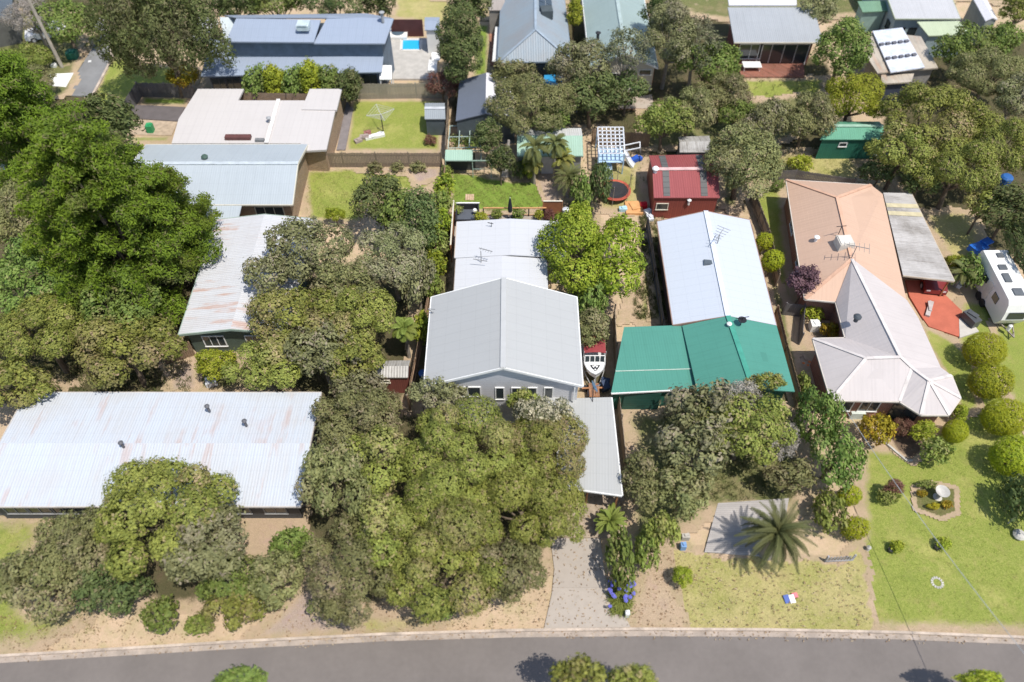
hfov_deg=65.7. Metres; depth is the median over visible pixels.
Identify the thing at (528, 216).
deck
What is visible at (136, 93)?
fence
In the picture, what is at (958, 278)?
palm tree
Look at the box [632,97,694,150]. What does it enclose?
tree
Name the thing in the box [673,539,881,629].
lawn
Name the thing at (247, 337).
window
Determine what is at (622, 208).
toy
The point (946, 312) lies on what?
red driveway
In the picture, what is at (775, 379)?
tree
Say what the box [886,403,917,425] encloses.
sliding door
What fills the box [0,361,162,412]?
ground litter
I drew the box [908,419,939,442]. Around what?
shrub
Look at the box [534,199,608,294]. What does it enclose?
tree
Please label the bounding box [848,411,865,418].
garden table
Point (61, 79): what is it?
concrete pad
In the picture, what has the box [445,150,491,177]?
lean to
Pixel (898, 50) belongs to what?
outbuilding
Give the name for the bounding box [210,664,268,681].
tree
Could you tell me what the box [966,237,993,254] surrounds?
blue cover
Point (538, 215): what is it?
potted plant
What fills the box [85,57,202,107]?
lawn
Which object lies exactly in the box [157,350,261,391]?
weedy ground
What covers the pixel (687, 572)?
shrub
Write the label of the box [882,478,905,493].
shrub
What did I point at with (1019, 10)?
tree
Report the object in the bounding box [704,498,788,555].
platform
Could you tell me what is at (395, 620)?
lawn
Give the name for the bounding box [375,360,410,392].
shed
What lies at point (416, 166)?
shrub
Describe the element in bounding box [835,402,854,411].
window
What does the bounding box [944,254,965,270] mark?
shrub
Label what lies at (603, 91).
tree
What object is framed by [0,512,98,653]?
lawn
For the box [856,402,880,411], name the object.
window
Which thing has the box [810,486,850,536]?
shrub
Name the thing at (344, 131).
path
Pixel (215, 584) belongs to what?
shrub
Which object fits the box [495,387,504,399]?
window
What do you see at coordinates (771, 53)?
sliding door
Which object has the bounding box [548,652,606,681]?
tree
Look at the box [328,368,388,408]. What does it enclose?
tree
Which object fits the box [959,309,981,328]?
barbecue
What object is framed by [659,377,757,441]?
tree
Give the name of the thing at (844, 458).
tree
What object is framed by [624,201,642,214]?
play mat
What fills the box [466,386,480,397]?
window
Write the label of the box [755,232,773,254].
shrub
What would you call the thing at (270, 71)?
shrub
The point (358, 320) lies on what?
tree
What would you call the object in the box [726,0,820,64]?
house
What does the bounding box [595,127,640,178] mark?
climbing frame
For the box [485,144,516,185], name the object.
tree
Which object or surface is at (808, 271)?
tree
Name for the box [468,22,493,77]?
lawn
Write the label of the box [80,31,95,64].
lawn
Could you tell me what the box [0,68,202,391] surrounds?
ground litter
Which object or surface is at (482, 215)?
potted plant
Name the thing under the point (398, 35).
spa pool
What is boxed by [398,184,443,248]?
shrub
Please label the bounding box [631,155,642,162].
ride on toy
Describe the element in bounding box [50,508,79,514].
window
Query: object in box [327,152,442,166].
fence
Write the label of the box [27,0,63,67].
utility pole
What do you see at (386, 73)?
pergola
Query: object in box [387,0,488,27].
lawn
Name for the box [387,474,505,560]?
tree
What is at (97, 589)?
shrub
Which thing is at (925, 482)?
shrub
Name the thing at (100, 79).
side kerb
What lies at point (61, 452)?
house
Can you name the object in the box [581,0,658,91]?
house
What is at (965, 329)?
slab
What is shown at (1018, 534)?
garden rock
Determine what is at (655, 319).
weedy ground
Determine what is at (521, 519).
tree
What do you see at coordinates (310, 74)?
shrub
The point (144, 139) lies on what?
lawn
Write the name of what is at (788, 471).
shrub
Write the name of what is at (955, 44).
tree
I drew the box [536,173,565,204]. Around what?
path
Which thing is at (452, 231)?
timber screen
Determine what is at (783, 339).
fence
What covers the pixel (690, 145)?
shed
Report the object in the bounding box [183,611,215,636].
shrub
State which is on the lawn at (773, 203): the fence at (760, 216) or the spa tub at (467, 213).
the fence at (760, 216)
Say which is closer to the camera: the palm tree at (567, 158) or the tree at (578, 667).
the tree at (578, 667)
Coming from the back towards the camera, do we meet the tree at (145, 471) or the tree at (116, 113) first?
the tree at (116, 113)
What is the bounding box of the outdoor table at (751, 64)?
[742,61,761,70]
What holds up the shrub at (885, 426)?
on the ground at (500, 616)
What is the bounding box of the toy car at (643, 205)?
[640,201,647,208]
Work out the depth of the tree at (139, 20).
74.00 m
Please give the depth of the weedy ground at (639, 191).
72.65 m
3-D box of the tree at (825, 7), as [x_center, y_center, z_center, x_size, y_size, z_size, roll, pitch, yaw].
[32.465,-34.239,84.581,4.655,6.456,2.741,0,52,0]
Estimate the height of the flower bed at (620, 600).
1.050 m
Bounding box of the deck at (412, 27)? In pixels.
[391,19,423,36]
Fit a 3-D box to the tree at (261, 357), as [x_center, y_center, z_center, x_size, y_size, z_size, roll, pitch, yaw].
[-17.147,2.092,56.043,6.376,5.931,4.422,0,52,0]
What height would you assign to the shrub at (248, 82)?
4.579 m
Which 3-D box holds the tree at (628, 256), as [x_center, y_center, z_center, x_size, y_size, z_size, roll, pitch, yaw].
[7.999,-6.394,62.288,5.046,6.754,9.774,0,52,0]
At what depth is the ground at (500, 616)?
51.33 m
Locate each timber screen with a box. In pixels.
[450,200,454,261]
[542,200,562,214]
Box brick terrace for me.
[739,63,803,77]
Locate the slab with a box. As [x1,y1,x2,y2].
[959,318,978,338]
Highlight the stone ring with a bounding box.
[930,576,943,588]
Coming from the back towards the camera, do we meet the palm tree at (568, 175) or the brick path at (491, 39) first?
the brick path at (491, 39)
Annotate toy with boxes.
[619,205,626,211]
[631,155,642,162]
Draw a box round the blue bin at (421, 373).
[418,369,423,379]
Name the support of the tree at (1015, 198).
on the ground at (500, 616)
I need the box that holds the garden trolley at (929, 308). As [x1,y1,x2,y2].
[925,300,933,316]
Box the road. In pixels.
[0,636,1023,681]
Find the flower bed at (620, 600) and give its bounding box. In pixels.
[603,577,638,620]
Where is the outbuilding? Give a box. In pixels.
[862,28,937,91]
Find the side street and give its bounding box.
[72,18,108,96]
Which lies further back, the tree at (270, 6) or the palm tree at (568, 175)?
the tree at (270, 6)
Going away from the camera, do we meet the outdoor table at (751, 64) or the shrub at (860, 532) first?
the shrub at (860, 532)
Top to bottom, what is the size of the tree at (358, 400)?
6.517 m
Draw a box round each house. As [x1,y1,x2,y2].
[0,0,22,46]
[0,392,321,518]
[134,144,308,225]
[172,89,343,170]
[178,214,316,351]
[201,11,394,93]
[423,219,583,424]
[492,0,571,82]
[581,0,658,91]
[611,315,794,412]
[656,211,776,325]
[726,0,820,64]
[784,179,960,427]
[862,0,960,35]
[915,21,966,56]
[962,0,997,43]
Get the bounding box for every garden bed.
[354,164,443,187]
[880,426,929,465]
[910,480,961,520]
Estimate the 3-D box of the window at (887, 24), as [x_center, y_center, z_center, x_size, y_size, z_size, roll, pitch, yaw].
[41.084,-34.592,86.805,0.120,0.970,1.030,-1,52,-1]
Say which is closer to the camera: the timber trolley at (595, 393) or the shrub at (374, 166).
the timber trolley at (595, 393)
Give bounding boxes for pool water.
[403,40,419,48]
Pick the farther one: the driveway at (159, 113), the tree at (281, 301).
the driveway at (159, 113)
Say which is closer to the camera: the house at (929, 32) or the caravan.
the caravan
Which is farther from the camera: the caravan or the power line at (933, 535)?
the caravan
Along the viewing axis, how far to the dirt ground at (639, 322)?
62.67 m
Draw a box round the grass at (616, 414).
[0,150,1023,642]
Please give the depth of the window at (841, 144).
73.63 m
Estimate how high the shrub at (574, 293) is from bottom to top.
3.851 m
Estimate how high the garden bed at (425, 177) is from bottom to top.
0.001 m
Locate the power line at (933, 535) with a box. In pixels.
[840,401,1023,652]
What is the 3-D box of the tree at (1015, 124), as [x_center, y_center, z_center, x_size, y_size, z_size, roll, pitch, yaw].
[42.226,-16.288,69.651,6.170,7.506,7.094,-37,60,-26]
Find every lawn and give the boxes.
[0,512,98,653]
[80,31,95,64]
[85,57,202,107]
[126,133,173,144]
[137,96,191,107]
[300,165,435,225]
[339,96,446,155]
[348,605,450,637]
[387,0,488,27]
[448,170,542,213]
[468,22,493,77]
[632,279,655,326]
[673,296,1023,635]
[673,539,881,629]
[736,74,829,97]
[745,181,797,303]
[919,318,984,419]
[981,318,1023,434]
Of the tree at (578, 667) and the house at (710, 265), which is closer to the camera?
the tree at (578, 667)
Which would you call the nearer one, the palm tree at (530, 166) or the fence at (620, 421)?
the fence at (620, 421)
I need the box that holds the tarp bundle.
[600,377,610,392]
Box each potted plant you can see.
[454,205,463,213]
[473,210,489,220]
[490,209,502,218]
[512,205,525,218]
[533,206,544,219]
[543,209,555,220]
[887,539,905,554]
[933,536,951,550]
[953,280,964,288]
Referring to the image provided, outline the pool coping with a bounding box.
[400,38,421,50]
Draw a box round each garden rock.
[353,137,362,143]
[359,133,368,139]
[1013,529,1023,539]
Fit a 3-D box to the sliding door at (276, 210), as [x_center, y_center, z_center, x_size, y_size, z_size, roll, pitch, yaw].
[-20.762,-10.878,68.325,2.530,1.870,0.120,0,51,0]
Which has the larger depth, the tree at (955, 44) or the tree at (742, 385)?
the tree at (955, 44)
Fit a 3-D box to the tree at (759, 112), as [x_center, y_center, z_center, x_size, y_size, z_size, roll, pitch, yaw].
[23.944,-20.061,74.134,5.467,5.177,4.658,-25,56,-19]
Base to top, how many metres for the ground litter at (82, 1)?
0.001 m
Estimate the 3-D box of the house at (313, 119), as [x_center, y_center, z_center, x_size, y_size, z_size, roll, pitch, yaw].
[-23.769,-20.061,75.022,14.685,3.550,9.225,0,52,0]
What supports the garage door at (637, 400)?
in the house at (654, 363)
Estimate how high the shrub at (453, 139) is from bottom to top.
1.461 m
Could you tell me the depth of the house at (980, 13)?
86.43 m
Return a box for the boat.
[581,326,605,377]
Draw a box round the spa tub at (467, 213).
[455,202,479,221]
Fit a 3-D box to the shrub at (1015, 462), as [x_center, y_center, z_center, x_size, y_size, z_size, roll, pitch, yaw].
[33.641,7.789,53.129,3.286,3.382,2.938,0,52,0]
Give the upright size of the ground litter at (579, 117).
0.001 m
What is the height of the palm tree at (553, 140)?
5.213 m
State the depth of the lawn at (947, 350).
59.89 m
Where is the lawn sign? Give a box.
[783,592,797,603]
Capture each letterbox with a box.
[625,610,629,617]
[681,533,689,540]
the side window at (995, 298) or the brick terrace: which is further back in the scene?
the brick terrace
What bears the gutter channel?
on the ground at (500, 616)
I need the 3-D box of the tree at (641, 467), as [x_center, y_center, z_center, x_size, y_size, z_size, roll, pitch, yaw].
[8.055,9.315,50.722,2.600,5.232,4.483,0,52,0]
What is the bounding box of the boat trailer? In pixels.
[581,345,605,397]
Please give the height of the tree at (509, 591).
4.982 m
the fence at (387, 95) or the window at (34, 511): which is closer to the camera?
the window at (34, 511)
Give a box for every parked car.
[24,21,64,42]
[920,279,947,294]
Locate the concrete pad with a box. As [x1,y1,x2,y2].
[49,73,72,86]
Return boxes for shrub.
[0,42,53,66]
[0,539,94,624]
[0,546,33,597]
[24,63,56,91]
[67,558,154,617]
[135,591,178,634]
[165,64,200,87]
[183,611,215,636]
[193,347,236,382]
[194,550,265,603]
[200,581,268,631]
[241,61,268,98]
[247,547,308,612]
[260,61,290,92]
[268,525,313,559]
[280,62,305,94]
[298,56,324,93]
[305,590,347,620]
[316,63,342,95]
[324,207,345,224]
[332,65,363,106]
[367,160,383,173]
[389,160,405,172]
[397,245,436,310]
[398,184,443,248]
[409,160,427,173]
[413,308,428,344]
[421,270,444,296]
[422,228,449,254]
[422,587,461,620]
[423,133,437,144]
[423,249,447,279]
[425,69,458,102]
[427,206,452,234]
[430,187,453,212]
[432,172,455,195]
[440,164,453,175]
[449,133,480,149]
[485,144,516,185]
[510,159,526,178]
[521,159,535,178]
[531,105,570,132]
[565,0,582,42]
[567,279,595,312]
[569,167,592,206]
[577,278,608,316]
[589,160,613,205]
[604,521,637,591]
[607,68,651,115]
[632,527,661,574]
[641,509,681,549]
[672,565,692,588]
[716,97,754,125]
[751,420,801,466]
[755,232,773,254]
[761,249,784,275]
[762,456,818,494]
[770,179,784,190]
[785,153,813,171]
[797,370,811,391]
[800,306,824,322]
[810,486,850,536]
[819,320,838,336]
[835,485,862,506]
[838,515,870,540]
[854,156,899,186]
[857,409,898,445]
[875,488,902,504]
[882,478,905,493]
[892,416,913,437]
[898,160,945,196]
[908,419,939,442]
[916,479,938,488]
[918,435,955,465]
[941,419,969,442]
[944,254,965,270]
[950,403,968,421]
[954,249,985,289]
[961,331,1008,367]
[966,361,1016,399]
[978,397,1023,436]
[987,433,1023,477]
[996,469,1023,527]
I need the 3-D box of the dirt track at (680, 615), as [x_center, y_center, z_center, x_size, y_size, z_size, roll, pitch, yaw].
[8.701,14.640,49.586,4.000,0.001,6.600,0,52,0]
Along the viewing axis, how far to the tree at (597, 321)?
57.65 m
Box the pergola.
[380,65,393,83]
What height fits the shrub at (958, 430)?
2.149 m
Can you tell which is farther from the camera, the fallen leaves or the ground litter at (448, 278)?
the ground litter at (448, 278)
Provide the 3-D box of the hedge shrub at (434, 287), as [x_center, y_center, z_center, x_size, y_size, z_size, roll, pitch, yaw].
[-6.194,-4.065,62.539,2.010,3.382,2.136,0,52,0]
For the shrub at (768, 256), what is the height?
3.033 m
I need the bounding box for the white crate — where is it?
[205,377,217,387]
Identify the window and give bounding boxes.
[2,508,30,514]
[26,508,54,514]
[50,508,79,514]
[201,336,227,346]
[210,78,228,88]
[224,77,241,88]
[229,508,252,514]
[244,335,264,343]
[262,508,288,514]
[361,74,377,87]
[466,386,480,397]
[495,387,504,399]
[511,387,520,393]
[528,387,536,397]
[544,387,553,397]
[638,69,651,75]
[655,203,668,209]
[738,44,763,58]
[789,221,792,235]
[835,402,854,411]
[838,142,847,146]
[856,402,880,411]
[884,18,890,28]
[906,28,916,35]
[991,292,998,303]
[1006,313,1023,319]
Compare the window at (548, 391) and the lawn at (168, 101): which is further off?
the lawn at (168, 101)
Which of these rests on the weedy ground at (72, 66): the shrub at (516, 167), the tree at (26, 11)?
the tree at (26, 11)
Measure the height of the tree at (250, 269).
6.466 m
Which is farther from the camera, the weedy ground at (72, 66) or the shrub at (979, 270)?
the weedy ground at (72, 66)
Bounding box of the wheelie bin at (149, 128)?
[144,122,154,132]
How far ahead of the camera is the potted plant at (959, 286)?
64.62 m
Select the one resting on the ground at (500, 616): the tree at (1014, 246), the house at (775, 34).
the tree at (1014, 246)
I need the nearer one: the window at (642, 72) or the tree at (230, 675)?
the tree at (230, 675)
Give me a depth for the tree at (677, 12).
75.64 m
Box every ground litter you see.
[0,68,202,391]
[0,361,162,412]
[14,0,205,54]
[41,519,251,613]
[256,252,420,580]
[359,401,556,604]
[404,195,455,401]
[440,12,848,212]
[560,194,617,397]
[782,392,818,504]
[873,31,1023,262]
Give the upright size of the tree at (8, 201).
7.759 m
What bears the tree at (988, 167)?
on the ground at (500, 616)
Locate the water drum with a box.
[998,173,1013,186]
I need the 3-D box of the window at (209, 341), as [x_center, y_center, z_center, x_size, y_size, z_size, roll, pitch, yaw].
[-22.308,0.024,59.526,1.730,1.270,0.120,-1,52,-1]
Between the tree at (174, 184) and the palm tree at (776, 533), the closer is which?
the palm tree at (776, 533)
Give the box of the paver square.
[465,194,473,199]
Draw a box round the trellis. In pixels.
[448,125,480,159]
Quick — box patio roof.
[883,193,954,296]
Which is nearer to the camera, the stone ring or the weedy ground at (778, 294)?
the stone ring
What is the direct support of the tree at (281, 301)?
on the ground at (500, 616)
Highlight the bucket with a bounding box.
[679,542,686,550]
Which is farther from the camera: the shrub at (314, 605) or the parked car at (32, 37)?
the parked car at (32, 37)
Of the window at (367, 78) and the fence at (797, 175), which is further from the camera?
the window at (367, 78)
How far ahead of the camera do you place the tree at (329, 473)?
47.68 m
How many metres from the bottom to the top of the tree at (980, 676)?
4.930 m
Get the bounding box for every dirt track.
[163,357,203,391]
[235,508,312,566]
[240,575,367,642]
[616,252,646,325]
[624,544,690,627]
[791,315,823,361]
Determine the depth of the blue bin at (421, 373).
58.22 m
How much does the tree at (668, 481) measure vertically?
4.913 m
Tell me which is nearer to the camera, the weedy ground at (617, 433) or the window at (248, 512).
the window at (248, 512)
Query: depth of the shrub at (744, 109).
74.65 m
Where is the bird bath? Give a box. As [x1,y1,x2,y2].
[933,485,949,500]
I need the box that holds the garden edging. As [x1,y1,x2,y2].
[884,441,912,461]
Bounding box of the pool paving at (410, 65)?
[391,38,438,80]
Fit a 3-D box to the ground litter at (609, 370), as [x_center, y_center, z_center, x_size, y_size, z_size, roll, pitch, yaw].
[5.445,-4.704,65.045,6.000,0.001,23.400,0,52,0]
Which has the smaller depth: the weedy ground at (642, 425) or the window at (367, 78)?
the weedy ground at (642, 425)
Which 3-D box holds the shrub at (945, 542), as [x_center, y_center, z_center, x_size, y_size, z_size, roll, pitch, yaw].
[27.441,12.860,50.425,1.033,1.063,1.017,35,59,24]
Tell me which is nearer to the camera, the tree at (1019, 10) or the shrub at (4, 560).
the shrub at (4, 560)
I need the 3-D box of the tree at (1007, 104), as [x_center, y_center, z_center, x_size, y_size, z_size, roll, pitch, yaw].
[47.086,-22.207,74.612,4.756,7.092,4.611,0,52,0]
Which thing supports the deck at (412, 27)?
on the ground at (500, 616)
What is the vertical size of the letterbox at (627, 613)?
0.790 m
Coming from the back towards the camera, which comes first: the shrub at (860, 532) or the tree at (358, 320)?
the tree at (358, 320)
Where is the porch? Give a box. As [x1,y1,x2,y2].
[876,74,913,103]
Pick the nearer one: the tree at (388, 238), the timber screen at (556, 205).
the tree at (388, 238)
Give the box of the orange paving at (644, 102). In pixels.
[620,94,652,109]
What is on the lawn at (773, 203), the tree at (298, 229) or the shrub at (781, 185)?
the shrub at (781, 185)
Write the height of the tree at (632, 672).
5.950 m
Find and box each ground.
[0,0,1023,651]
[0,8,94,99]
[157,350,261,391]
[214,0,1017,21]
[587,156,649,215]
[614,409,626,500]
[621,401,810,550]
[634,92,815,213]
[645,217,667,323]
[750,147,868,188]
[758,242,811,414]
[919,206,991,275]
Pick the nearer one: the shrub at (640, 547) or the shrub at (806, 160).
the shrub at (640, 547)
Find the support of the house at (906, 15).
on the ground at (500, 616)
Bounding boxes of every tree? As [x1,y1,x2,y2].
[0,0,54,47]
[0,48,114,209]
[0,175,52,246]
[0,233,94,314]
[0,291,94,373]
[0,357,55,409]
[10,110,226,346]
[29,504,123,586]
[30,0,97,52]
[70,313,187,389]
[73,275,161,348]
[76,89,145,145]
[81,0,239,97]
[91,455,241,584]
[133,159,222,300]
[151,486,249,584]
[202,0,258,15]
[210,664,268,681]
[219,335,308,391]
[240,252,295,293]
[241,0,303,14]
[243,284,347,362]
[263,215,354,283]
[271,317,367,386]
[292,433,374,517]
[300,0,364,19]
[301,511,406,629]
[308,257,382,327]
[309,385,404,450]
[322,282,397,343]
[322,327,387,387]
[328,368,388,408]
[335,422,418,496]
[346,171,409,233]
[354,220,426,300]
[354,492,410,568]
[359,0,396,16]
[377,187,416,249]
[381,538,510,625]
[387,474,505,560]
[389,317,418,358]
[399,393,551,531]
[405,376,467,431]
[434,0,484,83]
[446,0,494,19]
[469,116,502,167]
[469,535,546,607]
[471,467,568,545]
[481,68,575,135]
[489,57,537,84]
[493,410,589,514]
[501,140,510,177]
[506,387,539,412]
[512,395,574,428]
[518,133,549,183]
[522,154,543,183]
[523,488,588,549]
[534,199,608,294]
[543,133,568,181]
[545,36,612,112]
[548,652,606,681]
[550,150,574,181]
[551,162,586,197]
[560,68,628,128]
[579,307,611,347]
[581,210,647,298]
[593,503,626,537]
[600,23,652,108]
[606,661,658,681]
[619,449,659,515]
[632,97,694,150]
[637,0,676,47]
[643,0,697,89]
[649,416,751,480]
[654,463,716,523]
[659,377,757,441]
[662,85,718,136]
[671,41,743,83]
[672,14,724,91]
[691,70,753,123]
[697,390,797,467]
[700,120,785,200]
[707,379,762,408]
[734,496,824,573]
[739,95,801,135]
[743,371,787,416]
[776,89,838,147]
[784,264,821,303]
[793,384,846,444]
[799,0,840,24]
[809,15,875,88]
[809,421,868,493]
[825,72,884,120]
[863,120,940,190]
[879,79,995,162]
[913,135,1002,209]
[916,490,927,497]
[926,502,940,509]
[928,19,992,83]
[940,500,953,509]
[945,46,1023,104]
[949,259,980,288]
[950,669,1004,681]
[958,108,1023,173]
[962,187,1008,234]
[976,18,1023,62]
[979,180,1023,244]
[991,71,1023,135]
[997,0,1023,32]
[999,213,1023,273]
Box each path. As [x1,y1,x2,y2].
[127,119,177,135]
[336,102,352,150]
[489,27,496,65]
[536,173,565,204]
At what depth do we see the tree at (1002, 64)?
75.50 m
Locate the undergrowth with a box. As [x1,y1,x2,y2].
[0,0,1023,531]
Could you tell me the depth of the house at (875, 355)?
58.91 m
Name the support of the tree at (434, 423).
on the ground at (500, 616)
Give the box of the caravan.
[974,250,1023,337]
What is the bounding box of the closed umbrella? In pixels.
[507,198,512,218]
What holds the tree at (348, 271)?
on the ground at (500, 616)
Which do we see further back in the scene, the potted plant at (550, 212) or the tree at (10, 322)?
the potted plant at (550, 212)
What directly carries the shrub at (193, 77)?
on the ground at (500, 616)
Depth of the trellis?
74.57 m
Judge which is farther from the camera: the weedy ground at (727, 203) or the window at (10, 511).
the weedy ground at (727, 203)
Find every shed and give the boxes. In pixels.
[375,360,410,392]
[424,103,445,134]
[425,17,439,52]
[456,72,515,143]
[488,0,504,33]
[517,128,582,173]
[647,154,719,217]
[676,136,709,154]
[815,121,883,158]
[855,1,887,32]
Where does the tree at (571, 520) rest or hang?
on the ground at (500, 616)
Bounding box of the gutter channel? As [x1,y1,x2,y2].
[0,631,1023,662]
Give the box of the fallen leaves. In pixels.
[0,413,1023,661]
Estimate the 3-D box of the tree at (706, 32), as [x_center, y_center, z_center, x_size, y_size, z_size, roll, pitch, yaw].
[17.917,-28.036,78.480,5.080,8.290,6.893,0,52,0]
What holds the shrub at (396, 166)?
on the garden bed at (425, 177)
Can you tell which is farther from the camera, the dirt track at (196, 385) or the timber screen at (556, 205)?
the timber screen at (556, 205)
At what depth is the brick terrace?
83.62 m
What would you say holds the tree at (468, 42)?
on the ground at (500, 616)
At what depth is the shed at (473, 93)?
75.59 m
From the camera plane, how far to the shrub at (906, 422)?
54.91 m
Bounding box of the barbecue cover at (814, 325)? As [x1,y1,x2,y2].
[808,319,820,331]
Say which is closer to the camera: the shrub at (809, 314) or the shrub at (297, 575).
the shrub at (297, 575)
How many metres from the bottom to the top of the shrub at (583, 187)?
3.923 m
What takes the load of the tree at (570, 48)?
on the ground at (500, 616)
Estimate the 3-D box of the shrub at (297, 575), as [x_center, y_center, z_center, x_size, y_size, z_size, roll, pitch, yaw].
[-14.001,14.481,47.348,3.412,4.092,3.753,18,54,14]
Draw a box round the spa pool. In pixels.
[390,29,407,39]
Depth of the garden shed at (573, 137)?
72.49 m
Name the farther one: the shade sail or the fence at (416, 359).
the shade sail
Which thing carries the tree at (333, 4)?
on the ground at (500, 616)
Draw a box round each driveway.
[132,105,184,121]
[544,538,629,627]
[556,488,624,537]
[905,280,961,336]
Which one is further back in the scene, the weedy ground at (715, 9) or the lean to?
the weedy ground at (715, 9)
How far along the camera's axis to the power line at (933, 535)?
46.10 m
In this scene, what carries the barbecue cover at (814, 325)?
on the ground at (500, 616)
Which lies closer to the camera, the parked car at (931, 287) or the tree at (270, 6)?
the parked car at (931, 287)
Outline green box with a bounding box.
[64,48,78,59]
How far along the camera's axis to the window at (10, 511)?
51.19 m
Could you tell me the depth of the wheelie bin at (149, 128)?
76.93 m
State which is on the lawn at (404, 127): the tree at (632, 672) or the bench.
the bench
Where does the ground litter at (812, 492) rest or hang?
on the ground at (500, 616)
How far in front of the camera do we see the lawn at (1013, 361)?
60.42 m
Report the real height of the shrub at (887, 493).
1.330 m
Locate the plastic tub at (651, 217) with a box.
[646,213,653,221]
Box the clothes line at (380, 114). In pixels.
[366,104,393,130]
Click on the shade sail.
(551, 79)
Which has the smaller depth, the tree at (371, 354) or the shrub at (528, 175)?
the tree at (371, 354)
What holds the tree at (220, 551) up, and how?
on the ground at (500, 616)
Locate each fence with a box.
[124,81,194,110]
[162,341,194,363]
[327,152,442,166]
[341,82,442,99]
[407,152,445,410]
[445,86,450,149]
[591,129,649,146]
[612,304,627,495]
[645,217,664,325]
[749,189,780,286]
[774,305,800,408]
[778,169,856,182]
[782,302,806,344]
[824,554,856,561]
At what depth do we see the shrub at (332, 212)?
68.15 m
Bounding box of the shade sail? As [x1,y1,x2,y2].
[544,75,561,85]
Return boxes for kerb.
[0,627,1023,657]
[92,49,112,92]
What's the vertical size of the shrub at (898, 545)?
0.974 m
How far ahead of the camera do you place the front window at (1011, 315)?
60.61 m
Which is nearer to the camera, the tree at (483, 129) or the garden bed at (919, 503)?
the garden bed at (919, 503)
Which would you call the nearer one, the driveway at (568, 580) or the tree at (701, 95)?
the driveway at (568, 580)
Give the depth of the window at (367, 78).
80.31 m
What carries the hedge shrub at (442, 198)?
on the ground at (500, 616)
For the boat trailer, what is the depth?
58.46 m
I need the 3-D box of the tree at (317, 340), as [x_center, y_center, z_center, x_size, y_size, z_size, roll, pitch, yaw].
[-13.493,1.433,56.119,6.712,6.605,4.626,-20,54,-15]
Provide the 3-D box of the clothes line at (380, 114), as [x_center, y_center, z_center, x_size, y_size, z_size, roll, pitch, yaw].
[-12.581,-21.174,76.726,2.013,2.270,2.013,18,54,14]
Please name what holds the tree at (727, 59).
on the ground at (500, 616)
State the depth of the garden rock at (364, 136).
76.58 m
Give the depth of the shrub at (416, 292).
59.25 m
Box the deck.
[454,207,557,243]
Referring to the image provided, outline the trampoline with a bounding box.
[600,168,631,204]
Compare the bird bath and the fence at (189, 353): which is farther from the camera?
the fence at (189, 353)
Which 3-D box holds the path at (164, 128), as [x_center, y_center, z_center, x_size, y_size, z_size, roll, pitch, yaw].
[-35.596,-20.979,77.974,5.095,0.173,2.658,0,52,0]
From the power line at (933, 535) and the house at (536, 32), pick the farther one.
the house at (536, 32)
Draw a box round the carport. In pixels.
[542,381,622,506]
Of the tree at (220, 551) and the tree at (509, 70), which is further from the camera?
the tree at (509, 70)
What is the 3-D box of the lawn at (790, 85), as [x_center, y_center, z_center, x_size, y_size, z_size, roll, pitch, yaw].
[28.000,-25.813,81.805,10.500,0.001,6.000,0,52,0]
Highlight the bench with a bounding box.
[365,131,384,140]
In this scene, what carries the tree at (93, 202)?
on the ground at (500, 616)
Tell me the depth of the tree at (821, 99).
72.18 m
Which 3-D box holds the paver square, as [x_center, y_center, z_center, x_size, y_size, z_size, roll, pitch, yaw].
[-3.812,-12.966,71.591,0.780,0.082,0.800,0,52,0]
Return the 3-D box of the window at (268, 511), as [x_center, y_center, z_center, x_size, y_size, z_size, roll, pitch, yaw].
[-15.239,10.814,50.943,1.530,1.270,0.120,0,51,0]
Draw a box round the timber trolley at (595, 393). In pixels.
[587,383,599,397]
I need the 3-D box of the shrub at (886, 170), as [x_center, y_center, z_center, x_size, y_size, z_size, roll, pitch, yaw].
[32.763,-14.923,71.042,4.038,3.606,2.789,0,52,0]
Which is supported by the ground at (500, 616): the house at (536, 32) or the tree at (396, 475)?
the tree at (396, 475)
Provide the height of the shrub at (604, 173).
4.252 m
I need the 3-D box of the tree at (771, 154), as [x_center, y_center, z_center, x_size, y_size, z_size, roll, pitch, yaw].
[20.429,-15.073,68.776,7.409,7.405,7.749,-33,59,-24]
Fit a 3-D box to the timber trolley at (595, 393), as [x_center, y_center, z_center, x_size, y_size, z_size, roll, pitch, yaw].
[5.913,3.721,57.910,0.855,0.625,1.200,0,52,0]
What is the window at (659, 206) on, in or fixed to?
in the shed at (679, 185)
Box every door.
[254,206,285,215]
[541,157,552,173]
[622,393,661,408]
[756,44,810,63]
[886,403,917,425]
[981,280,994,299]
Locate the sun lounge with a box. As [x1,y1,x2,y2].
[428,52,439,71]
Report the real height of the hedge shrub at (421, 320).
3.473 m
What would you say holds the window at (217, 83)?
in the house at (361, 42)
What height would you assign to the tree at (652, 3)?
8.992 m
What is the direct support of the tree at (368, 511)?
on the ground at (500, 616)
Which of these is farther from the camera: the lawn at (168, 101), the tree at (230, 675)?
the lawn at (168, 101)
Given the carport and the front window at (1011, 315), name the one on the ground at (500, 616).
the carport

